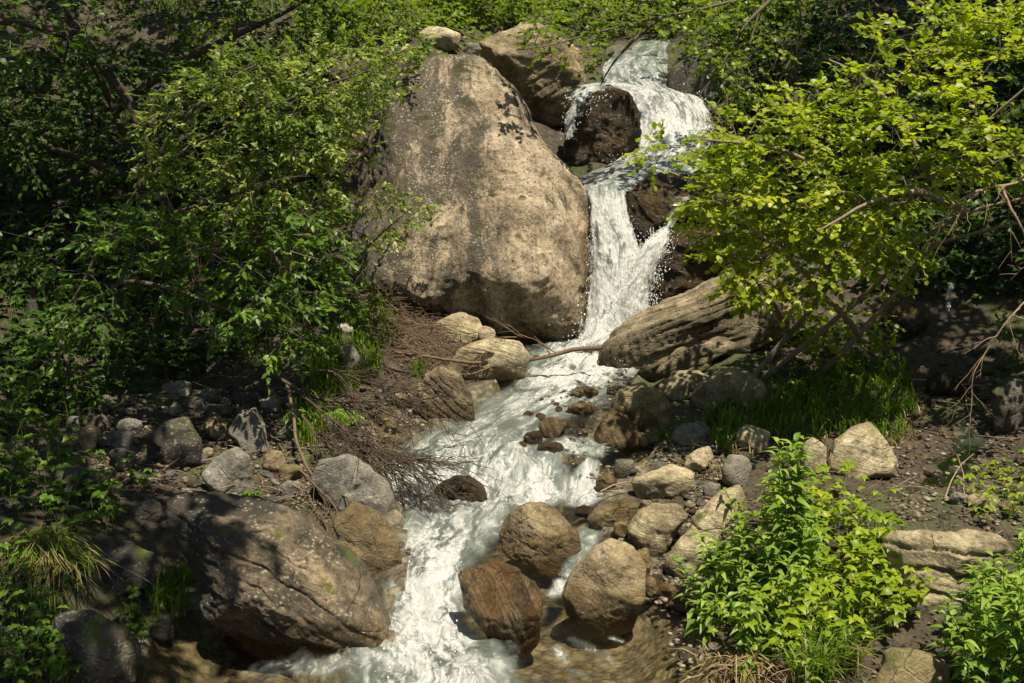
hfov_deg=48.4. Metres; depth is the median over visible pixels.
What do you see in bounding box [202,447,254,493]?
rock
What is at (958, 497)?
rock
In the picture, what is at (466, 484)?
rock
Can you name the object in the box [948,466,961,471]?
cobble
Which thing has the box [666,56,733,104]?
boulder
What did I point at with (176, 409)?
rock
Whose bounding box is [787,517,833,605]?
leafy herb
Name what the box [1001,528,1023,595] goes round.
leafy herb
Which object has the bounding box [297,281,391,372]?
leafy weed
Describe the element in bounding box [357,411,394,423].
rock
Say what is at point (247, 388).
cobble
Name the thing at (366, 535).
boulder
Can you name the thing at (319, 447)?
cobble
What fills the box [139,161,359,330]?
bare branch
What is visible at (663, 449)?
cobble
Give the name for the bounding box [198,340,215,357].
rock
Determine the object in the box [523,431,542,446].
rock
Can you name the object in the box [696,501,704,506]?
cobble
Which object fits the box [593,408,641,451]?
rock
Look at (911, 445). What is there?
cobble
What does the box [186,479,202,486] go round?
cobble
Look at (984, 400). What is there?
cobble
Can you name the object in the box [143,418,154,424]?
cobble
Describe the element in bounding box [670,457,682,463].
cobble
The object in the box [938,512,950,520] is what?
cobble
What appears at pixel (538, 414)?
cobble
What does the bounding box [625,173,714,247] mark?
boulder
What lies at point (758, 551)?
leafy herb
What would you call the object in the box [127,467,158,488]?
leafy weed
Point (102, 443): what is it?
cobble
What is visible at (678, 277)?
boulder
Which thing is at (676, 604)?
rock
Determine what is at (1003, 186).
bare branch
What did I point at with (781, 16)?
hill bush
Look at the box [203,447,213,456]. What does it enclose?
rock
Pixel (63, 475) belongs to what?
rock
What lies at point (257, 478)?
cobble
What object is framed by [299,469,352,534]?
hanging twigs
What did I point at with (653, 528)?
rock
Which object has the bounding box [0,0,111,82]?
corner branch
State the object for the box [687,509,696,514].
cobble
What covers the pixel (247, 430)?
rock
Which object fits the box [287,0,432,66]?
hill bush
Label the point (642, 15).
undergrowth
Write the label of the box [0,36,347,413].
undergrowth
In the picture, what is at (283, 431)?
cobble
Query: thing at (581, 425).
cobble
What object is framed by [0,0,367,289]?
shaded tree
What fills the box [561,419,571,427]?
cobble
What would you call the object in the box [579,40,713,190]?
cascade water
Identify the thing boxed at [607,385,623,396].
rock
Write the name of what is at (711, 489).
rock
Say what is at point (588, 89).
rock veil water
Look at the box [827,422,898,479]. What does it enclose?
boulder
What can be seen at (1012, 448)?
cobble
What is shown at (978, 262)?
undergrowth
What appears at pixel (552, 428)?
rock
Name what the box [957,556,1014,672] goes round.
leafy herb
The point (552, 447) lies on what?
rock
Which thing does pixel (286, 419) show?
fern
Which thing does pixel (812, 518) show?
leafy herb
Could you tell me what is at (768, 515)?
leafy herb
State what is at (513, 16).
hill bush
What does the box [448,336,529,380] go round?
boulder
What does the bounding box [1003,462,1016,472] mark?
cobble
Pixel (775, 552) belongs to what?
leafy herb
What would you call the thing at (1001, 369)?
cobble
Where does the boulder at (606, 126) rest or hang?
on the ground at (198, 648)
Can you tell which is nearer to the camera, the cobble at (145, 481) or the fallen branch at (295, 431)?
the cobble at (145, 481)
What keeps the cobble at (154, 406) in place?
on the ground at (198, 648)
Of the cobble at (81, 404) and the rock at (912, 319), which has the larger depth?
the rock at (912, 319)
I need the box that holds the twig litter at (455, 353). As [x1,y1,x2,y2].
[83,293,1023,610]
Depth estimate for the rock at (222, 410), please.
10.38 m
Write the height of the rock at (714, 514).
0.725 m
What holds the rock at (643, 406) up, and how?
on the ground at (198, 648)
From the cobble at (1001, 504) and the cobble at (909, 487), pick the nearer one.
the cobble at (1001, 504)
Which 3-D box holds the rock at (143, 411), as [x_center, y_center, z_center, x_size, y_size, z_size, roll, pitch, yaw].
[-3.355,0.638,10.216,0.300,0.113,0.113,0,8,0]
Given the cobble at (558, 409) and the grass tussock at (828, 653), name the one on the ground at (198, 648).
the grass tussock at (828, 653)
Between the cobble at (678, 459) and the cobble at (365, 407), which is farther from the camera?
the cobble at (365, 407)
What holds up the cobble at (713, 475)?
on the ground at (198, 648)
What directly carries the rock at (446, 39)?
on the ground at (198, 648)
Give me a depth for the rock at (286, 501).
8.91 m
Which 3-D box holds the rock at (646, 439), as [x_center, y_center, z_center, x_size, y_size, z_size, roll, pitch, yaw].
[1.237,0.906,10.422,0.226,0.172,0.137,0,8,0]
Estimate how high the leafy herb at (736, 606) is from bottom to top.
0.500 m
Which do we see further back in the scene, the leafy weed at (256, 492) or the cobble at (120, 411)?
the cobble at (120, 411)
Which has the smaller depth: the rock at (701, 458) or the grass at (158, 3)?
the rock at (701, 458)
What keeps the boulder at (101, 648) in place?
on the ground at (198, 648)
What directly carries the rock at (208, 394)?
on the ground at (198, 648)
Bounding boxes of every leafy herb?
[670,554,707,621]
[682,582,726,648]
[690,528,752,592]
[690,547,746,620]
[706,535,763,625]
[717,571,765,657]
[721,487,760,566]
[724,512,767,601]
[729,658,762,682]
[749,508,795,617]
[753,469,790,583]
[760,432,827,593]
[764,551,823,639]
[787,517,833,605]
[793,658,823,682]
[794,510,826,581]
[925,589,966,680]
[938,589,999,682]
[948,568,998,636]
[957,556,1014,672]
[962,564,1023,682]
[978,548,1023,633]
[981,572,1023,656]
[989,570,1023,682]
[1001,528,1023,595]
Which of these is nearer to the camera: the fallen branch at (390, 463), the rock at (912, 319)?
the fallen branch at (390, 463)
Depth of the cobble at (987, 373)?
11.54 m
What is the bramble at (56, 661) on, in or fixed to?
on the ground at (198, 648)
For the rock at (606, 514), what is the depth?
8.91 m
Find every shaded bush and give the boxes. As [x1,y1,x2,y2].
[807,0,1023,131]
[975,309,1023,398]
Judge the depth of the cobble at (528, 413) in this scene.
10.89 m
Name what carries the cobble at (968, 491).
on the ground at (198, 648)
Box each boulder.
[48,609,141,682]
[165,491,390,667]
[310,454,397,511]
[332,501,401,576]
[348,53,591,343]
[415,365,474,420]
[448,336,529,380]
[458,560,542,659]
[478,22,585,126]
[499,502,581,579]
[562,538,645,641]
[563,84,641,166]
[597,268,805,381]
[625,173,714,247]
[646,224,773,307]
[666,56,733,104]
[756,88,840,128]
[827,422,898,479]
[882,529,1012,605]
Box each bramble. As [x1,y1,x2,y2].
[0,335,93,520]
[0,518,85,682]
[33,449,136,542]
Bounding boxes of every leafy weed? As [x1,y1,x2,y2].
[113,583,155,644]
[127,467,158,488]
[242,490,263,497]
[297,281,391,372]
[707,460,978,666]
[750,302,880,400]
[952,449,1023,524]
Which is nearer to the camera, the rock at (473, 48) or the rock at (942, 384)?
the rock at (942, 384)
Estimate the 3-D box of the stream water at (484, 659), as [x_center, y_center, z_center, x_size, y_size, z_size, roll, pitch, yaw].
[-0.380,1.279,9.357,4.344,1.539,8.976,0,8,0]
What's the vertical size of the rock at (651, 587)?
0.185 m
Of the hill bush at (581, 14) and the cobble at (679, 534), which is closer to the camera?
the cobble at (679, 534)
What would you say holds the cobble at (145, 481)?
on the ground at (198, 648)
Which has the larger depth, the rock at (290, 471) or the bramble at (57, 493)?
the rock at (290, 471)
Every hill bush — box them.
[0,0,208,127]
[172,0,345,89]
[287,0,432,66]
[421,0,535,28]
[534,0,688,41]
[679,0,817,80]
[723,32,864,136]
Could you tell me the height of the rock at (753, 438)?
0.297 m
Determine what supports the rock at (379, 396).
on the ground at (198, 648)
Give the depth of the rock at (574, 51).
15.52 m
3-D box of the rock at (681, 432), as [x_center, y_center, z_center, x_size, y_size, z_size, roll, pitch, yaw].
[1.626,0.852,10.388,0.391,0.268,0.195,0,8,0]
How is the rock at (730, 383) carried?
on the ground at (198, 648)
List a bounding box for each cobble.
[78,402,84,407]
[96,395,111,404]
[99,441,106,446]
[118,407,125,415]
[124,393,137,402]
[140,478,150,487]
[142,403,157,409]
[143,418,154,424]
[162,490,171,495]
[165,469,175,478]
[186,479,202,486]
[202,453,207,458]
[210,443,218,449]
[240,403,251,409]
[243,386,251,390]
[254,475,265,481]
[258,390,267,394]
[260,470,274,478]
[260,488,270,497]
[278,426,292,436]
[286,441,300,450]
[314,443,329,448]
[364,403,375,409]
[385,421,396,429]
[519,441,526,446]
[522,410,533,415]
[536,412,544,417]
[555,406,561,411]
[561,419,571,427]
[578,423,585,428]
[651,574,661,578]
[655,461,666,468]
[655,577,662,584]
[659,446,667,452]
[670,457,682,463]
[675,531,684,537]
[681,490,688,498]
[684,495,692,499]
[684,500,695,508]
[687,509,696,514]
[695,479,701,484]
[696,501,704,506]
[705,442,715,448]
[709,473,716,477]
[713,479,723,484]
[889,490,903,496]
[906,412,918,420]
[906,484,920,490]
[907,444,917,448]
[908,494,921,502]
[918,420,932,427]
[921,453,930,459]
[923,399,935,407]
[923,471,935,475]
[937,476,951,485]
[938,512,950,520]
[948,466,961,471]
[953,430,964,439]
[962,486,974,493]
[963,508,977,517]
[966,350,978,356]
[978,398,990,403]
[979,459,994,466]
[982,348,994,354]
[984,431,993,436]
[985,371,993,375]
[995,366,1005,371]
[997,501,1018,510]
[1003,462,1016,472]
[1008,446,1015,451]
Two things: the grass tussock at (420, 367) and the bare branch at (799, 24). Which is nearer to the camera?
the grass tussock at (420, 367)
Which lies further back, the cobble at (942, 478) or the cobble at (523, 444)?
the cobble at (523, 444)
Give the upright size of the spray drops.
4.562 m
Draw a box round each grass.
[121,0,576,20]
[295,288,403,406]
[687,361,947,479]
[694,350,929,445]
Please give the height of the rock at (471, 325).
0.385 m
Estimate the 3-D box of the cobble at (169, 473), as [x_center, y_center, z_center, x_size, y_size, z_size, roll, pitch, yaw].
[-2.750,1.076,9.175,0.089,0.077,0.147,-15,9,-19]
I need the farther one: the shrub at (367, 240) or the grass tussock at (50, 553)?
the shrub at (367, 240)
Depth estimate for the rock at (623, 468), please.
9.74 m
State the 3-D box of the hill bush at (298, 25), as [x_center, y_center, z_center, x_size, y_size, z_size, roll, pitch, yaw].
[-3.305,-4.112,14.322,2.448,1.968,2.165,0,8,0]
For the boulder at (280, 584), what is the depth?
7.30 m
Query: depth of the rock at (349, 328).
11.87 m
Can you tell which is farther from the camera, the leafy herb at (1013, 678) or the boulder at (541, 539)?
the boulder at (541, 539)
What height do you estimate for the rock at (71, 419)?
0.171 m
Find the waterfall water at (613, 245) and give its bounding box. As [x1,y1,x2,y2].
[572,184,669,351]
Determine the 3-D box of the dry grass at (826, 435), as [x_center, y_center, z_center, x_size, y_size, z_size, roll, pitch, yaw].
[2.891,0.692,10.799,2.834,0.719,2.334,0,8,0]
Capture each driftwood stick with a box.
[599,481,630,491]
[881,378,984,386]
[945,453,973,502]
[960,382,978,426]
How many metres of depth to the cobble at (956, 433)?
10.40 m
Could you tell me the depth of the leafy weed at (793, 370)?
11.66 m
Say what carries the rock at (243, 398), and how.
on the ground at (198, 648)
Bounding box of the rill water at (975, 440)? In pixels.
[913,269,990,485]
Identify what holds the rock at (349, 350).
on the ground at (198, 648)
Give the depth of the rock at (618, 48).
18.04 m
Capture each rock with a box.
[4,286,39,313]
[55,467,98,497]
[66,416,80,433]
[77,425,100,450]
[82,414,110,432]
[90,540,163,595]
[106,428,134,449]
[109,448,136,471]
[116,418,142,430]
[122,407,155,416]
[131,499,162,522]
[146,417,201,467]
[149,623,173,641]
[161,380,191,397]
[168,405,183,414]
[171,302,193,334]
[183,396,205,410]
[197,387,221,401]
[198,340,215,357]
[202,412,230,440]
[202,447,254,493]
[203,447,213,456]
[204,404,231,416]
[220,397,231,405]
[228,407,268,453]
[232,391,260,405]
[259,396,279,413]
[263,449,285,472]
[266,495,290,506]
[279,464,302,479]
[280,480,301,497]
[337,323,352,342]
[339,341,363,372]
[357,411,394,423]
[375,385,391,399]
[392,392,415,408]
[419,26,460,51]
[436,312,482,345]
[436,475,487,501]
[464,43,481,54]
[478,326,495,339]
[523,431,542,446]
[538,417,565,440]
[538,441,563,452]
[567,403,595,416]
[569,44,583,70]
[570,385,598,397]
[575,505,594,517]
[587,497,637,529]
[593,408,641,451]
[595,473,616,490]
[603,44,631,58]
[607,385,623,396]
[611,382,670,431]
[613,459,636,478]
[613,521,628,538]
[626,502,687,556]
[631,464,695,498]
[637,548,651,573]
[638,432,659,448]
[639,500,654,508]
[645,576,656,601]
[654,336,735,378]
[655,582,677,599]
[658,370,708,400]
[663,485,744,578]
[668,594,691,612]
[669,421,710,445]
[677,646,698,661]
[684,446,713,470]
[691,368,768,409]
[703,482,720,496]
[722,454,751,486]
[736,424,769,451]
[800,437,826,474]
[874,647,950,682]
[880,294,929,341]
[925,372,964,396]
[949,492,967,504]
[966,492,1000,509]
[990,377,1023,432]
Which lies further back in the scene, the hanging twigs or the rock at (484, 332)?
the rock at (484, 332)
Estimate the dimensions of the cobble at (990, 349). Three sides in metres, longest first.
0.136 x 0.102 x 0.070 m
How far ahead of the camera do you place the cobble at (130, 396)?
10.44 m
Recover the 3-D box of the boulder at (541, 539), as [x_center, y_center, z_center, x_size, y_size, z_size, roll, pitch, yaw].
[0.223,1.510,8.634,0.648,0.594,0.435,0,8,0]
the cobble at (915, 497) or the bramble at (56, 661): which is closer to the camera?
the bramble at (56, 661)
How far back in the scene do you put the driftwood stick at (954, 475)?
9.13 m
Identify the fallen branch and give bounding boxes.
[272,352,508,553]
[285,384,311,475]
[379,316,601,375]
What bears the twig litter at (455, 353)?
on the ground at (198, 648)
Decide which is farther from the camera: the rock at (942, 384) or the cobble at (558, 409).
the rock at (942, 384)
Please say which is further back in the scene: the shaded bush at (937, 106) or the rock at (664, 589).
the shaded bush at (937, 106)
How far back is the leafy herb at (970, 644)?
6.14 m
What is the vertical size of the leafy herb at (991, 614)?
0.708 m
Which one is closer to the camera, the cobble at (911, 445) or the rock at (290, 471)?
the rock at (290, 471)
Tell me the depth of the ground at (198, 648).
11.06 m
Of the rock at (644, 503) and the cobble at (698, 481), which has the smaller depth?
the rock at (644, 503)
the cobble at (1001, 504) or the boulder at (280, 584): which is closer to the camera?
the boulder at (280, 584)
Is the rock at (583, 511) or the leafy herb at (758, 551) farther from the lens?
the rock at (583, 511)
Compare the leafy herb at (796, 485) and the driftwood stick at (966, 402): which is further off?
the driftwood stick at (966, 402)
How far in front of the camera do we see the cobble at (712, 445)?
10.25 m
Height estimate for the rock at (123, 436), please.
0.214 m
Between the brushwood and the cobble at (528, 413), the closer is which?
the cobble at (528, 413)
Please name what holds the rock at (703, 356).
on the ground at (198, 648)
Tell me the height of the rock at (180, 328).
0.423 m
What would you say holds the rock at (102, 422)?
on the ground at (198, 648)
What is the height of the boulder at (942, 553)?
0.604 m
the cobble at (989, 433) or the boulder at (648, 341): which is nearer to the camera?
the cobble at (989, 433)
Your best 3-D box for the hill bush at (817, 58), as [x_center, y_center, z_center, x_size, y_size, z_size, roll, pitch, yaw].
[3.890,-3.383,15.292,2.291,1.509,1.658,0,8,0]
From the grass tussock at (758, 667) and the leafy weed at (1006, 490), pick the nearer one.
the grass tussock at (758, 667)
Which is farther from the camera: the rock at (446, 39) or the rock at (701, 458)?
the rock at (446, 39)
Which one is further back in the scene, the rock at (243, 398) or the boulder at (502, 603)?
the rock at (243, 398)
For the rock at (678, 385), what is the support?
on the ground at (198, 648)
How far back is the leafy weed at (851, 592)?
7.17 m
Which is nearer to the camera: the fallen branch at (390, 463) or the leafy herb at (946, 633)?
the leafy herb at (946, 633)
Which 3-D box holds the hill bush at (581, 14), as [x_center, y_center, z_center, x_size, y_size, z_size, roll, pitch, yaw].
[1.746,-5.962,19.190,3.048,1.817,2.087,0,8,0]
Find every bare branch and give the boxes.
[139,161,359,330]
[693,0,928,190]
[912,147,1023,450]
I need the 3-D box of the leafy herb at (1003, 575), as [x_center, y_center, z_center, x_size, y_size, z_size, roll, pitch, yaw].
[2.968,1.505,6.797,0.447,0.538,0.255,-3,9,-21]
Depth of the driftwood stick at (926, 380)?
11.43 m
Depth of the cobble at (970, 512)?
8.53 m
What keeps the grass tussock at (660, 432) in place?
on the ground at (198, 648)
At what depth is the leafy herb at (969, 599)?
6.76 m
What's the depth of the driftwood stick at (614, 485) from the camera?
9.36 m
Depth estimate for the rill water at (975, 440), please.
9.98 m
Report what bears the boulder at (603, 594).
on the ground at (198, 648)
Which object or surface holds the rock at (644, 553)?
on the ground at (198, 648)
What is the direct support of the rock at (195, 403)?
on the ground at (198, 648)
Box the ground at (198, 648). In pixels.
[0,0,1023,682]
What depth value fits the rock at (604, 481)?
9.54 m
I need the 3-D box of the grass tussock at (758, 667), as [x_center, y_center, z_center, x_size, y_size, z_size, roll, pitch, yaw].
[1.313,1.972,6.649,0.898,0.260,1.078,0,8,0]
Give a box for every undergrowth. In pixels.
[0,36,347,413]
[271,0,780,52]
[409,6,621,78]
[707,0,1023,298]
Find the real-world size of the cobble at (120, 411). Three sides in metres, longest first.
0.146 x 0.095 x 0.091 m
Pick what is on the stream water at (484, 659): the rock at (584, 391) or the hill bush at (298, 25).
the rock at (584, 391)
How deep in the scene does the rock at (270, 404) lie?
10.55 m
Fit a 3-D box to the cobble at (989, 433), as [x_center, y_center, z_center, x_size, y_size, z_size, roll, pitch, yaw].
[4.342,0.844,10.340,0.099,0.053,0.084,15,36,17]
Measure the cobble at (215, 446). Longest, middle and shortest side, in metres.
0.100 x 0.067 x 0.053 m
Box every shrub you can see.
[10,189,372,427]
[65,15,451,318]
[306,65,442,323]
[494,0,801,115]
[620,0,1023,381]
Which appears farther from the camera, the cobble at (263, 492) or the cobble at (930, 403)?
the cobble at (930, 403)
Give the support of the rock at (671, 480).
on the ground at (198, 648)
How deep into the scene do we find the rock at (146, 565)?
7.71 m
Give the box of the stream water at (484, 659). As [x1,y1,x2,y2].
[309,333,640,682]
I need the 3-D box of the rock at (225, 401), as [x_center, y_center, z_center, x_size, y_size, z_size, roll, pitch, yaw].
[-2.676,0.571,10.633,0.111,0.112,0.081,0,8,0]
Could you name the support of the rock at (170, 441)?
on the ground at (198, 648)
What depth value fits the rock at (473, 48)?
14.19 m
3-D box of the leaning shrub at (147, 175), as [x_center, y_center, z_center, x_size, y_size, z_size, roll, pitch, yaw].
[-2.586,-1.424,10.447,4.085,2.942,2.014,0,8,0]
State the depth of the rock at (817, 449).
9.45 m
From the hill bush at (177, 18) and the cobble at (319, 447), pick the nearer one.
the cobble at (319, 447)
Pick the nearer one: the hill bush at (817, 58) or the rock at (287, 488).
the rock at (287, 488)
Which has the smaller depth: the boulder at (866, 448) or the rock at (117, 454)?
the rock at (117, 454)
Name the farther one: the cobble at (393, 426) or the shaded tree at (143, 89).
the shaded tree at (143, 89)
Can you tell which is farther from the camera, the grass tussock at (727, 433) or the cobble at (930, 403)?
the cobble at (930, 403)
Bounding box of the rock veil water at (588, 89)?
[564,82,676,227]
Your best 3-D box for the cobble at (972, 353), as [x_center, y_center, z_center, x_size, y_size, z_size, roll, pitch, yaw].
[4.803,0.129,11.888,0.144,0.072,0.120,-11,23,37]
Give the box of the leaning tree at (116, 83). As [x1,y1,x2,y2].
[66,17,189,261]
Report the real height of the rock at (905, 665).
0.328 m
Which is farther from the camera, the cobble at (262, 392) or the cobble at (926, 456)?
the cobble at (262, 392)
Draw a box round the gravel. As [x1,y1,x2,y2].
[61,381,1022,678]
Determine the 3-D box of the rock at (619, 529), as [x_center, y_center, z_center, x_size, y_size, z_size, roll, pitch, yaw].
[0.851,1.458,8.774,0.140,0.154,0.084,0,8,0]
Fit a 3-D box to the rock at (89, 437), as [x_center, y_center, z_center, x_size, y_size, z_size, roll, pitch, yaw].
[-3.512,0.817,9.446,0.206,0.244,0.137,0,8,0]
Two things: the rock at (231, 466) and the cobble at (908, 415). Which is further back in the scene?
the cobble at (908, 415)
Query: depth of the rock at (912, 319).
12.21 m
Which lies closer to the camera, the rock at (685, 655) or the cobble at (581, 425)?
the rock at (685, 655)
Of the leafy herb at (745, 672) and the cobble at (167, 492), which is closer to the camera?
the leafy herb at (745, 672)
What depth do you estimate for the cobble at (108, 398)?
10.41 m
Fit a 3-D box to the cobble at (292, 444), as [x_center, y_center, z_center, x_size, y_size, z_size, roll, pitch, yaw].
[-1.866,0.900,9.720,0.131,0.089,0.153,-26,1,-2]
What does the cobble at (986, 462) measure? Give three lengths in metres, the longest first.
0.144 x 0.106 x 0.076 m
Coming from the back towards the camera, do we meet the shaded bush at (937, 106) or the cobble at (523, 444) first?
the shaded bush at (937, 106)
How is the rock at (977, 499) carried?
on the ground at (198, 648)
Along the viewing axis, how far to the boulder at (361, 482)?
8.98 m
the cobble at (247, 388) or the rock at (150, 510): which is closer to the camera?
the rock at (150, 510)
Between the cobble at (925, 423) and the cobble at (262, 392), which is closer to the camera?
the cobble at (925, 423)
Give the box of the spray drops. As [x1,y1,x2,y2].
[374,75,730,682]
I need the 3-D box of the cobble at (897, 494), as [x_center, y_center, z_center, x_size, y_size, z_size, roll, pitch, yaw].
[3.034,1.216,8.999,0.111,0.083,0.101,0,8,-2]
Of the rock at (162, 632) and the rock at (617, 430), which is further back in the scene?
the rock at (617, 430)
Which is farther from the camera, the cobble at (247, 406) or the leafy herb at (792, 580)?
the cobble at (247, 406)
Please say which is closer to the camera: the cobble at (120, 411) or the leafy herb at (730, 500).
the leafy herb at (730, 500)
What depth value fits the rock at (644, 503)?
9.26 m
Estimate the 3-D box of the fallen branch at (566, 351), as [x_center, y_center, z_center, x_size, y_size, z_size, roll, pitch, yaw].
[-0.297,0.184,11.704,2.512,0.867,0.774,-1,8,-11]
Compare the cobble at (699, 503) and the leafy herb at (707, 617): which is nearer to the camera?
the leafy herb at (707, 617)
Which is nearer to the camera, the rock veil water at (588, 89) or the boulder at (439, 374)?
the boulder at (439, 374)
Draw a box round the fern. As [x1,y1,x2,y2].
[281,405,363,429]
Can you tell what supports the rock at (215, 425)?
on the ground at (198, 648)
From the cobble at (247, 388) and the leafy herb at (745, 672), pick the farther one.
the cobble at (247, 388)
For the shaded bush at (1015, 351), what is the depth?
11.25 m
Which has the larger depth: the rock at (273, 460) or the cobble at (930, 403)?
the cobble at (930, 403)
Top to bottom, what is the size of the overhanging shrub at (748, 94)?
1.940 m
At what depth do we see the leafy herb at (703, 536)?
7.86 m
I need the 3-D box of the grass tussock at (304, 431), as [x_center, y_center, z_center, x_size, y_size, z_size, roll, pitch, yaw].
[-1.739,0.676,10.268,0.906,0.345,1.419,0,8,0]
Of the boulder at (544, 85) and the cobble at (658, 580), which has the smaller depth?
the cobble at (658, 580)
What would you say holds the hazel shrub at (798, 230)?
on the ground at (198, 648)
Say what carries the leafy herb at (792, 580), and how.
on the ground at (198, 648)
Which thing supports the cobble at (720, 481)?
on the ground at (198, 648)
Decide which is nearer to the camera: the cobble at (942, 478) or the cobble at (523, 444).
the cobble at (942, 478)
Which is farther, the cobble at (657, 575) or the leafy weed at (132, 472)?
the leafy weed at (132, 472)
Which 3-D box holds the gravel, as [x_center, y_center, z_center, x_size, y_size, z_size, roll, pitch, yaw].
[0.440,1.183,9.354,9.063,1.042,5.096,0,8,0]
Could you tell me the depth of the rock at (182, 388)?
10.65 m
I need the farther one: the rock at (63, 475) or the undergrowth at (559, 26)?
the undergrowth at (559, 26)
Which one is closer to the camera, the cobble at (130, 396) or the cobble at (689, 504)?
the cobble at (689, 504)
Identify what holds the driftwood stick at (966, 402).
on the ground at (198, 648)
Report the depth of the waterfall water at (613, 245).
13.09 m
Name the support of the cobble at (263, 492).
on the ground at (198, 648)
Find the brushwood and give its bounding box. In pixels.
[353,282,477,372]
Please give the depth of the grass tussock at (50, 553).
7.37 m
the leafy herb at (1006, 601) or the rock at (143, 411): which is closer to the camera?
the leafy herb at (1006, 601)
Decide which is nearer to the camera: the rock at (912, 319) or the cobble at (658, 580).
the cobble at (658, 580)
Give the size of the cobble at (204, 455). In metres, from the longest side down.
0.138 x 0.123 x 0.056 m
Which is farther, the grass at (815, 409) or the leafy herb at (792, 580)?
the grass at (815, 409)
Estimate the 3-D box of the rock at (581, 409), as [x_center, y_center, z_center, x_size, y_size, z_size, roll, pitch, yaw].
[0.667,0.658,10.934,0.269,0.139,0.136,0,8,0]
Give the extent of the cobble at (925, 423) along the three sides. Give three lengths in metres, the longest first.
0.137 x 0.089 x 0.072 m
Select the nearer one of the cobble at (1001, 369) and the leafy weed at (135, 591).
the leafy weed at (135, 591)
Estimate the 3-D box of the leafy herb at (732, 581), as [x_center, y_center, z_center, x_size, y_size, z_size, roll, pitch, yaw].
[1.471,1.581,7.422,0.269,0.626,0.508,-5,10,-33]
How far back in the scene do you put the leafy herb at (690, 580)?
7.69 m
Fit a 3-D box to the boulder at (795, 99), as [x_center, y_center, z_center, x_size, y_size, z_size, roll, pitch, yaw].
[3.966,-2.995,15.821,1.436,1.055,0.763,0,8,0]
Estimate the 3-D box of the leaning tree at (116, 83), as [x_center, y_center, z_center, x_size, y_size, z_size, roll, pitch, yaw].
[-4.177,-2.155,12.218,1.236,2.648,0.516,0,8,0]
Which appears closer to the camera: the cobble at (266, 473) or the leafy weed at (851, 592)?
the leafy weed at (851, 592)
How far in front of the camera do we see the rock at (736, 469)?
9.42 m
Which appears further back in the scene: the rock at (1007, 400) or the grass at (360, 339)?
the grass at (360, 339)
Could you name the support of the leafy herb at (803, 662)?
on the ground at (198, 648)
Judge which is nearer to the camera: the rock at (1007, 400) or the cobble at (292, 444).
the cobble at (292, 444)
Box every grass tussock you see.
[0,518,166,608]
[138,553,198,619]
[279,386,354,448]
[400,350,431,379]
[650,423,674,443]
[657,639,803,682]
[698,408,769,454]
[744,613,892,682]
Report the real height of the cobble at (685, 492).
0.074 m
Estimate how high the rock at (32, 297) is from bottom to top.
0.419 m
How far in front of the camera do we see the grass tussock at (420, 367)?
11.70 m
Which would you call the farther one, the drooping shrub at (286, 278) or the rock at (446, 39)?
the rock at (446, 39)
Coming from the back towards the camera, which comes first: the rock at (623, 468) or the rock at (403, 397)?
the rock at (403, 397)
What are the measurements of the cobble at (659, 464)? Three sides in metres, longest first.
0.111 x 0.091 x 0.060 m
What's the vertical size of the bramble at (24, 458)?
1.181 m
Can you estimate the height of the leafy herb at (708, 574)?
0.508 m
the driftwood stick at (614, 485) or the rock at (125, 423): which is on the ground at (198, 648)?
the rock at (125, 423)
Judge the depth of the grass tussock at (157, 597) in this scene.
7.81 m
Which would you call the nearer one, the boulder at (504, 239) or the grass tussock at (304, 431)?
the grass tussock at (304, 431)
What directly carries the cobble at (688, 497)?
on the ground at (198, 648)

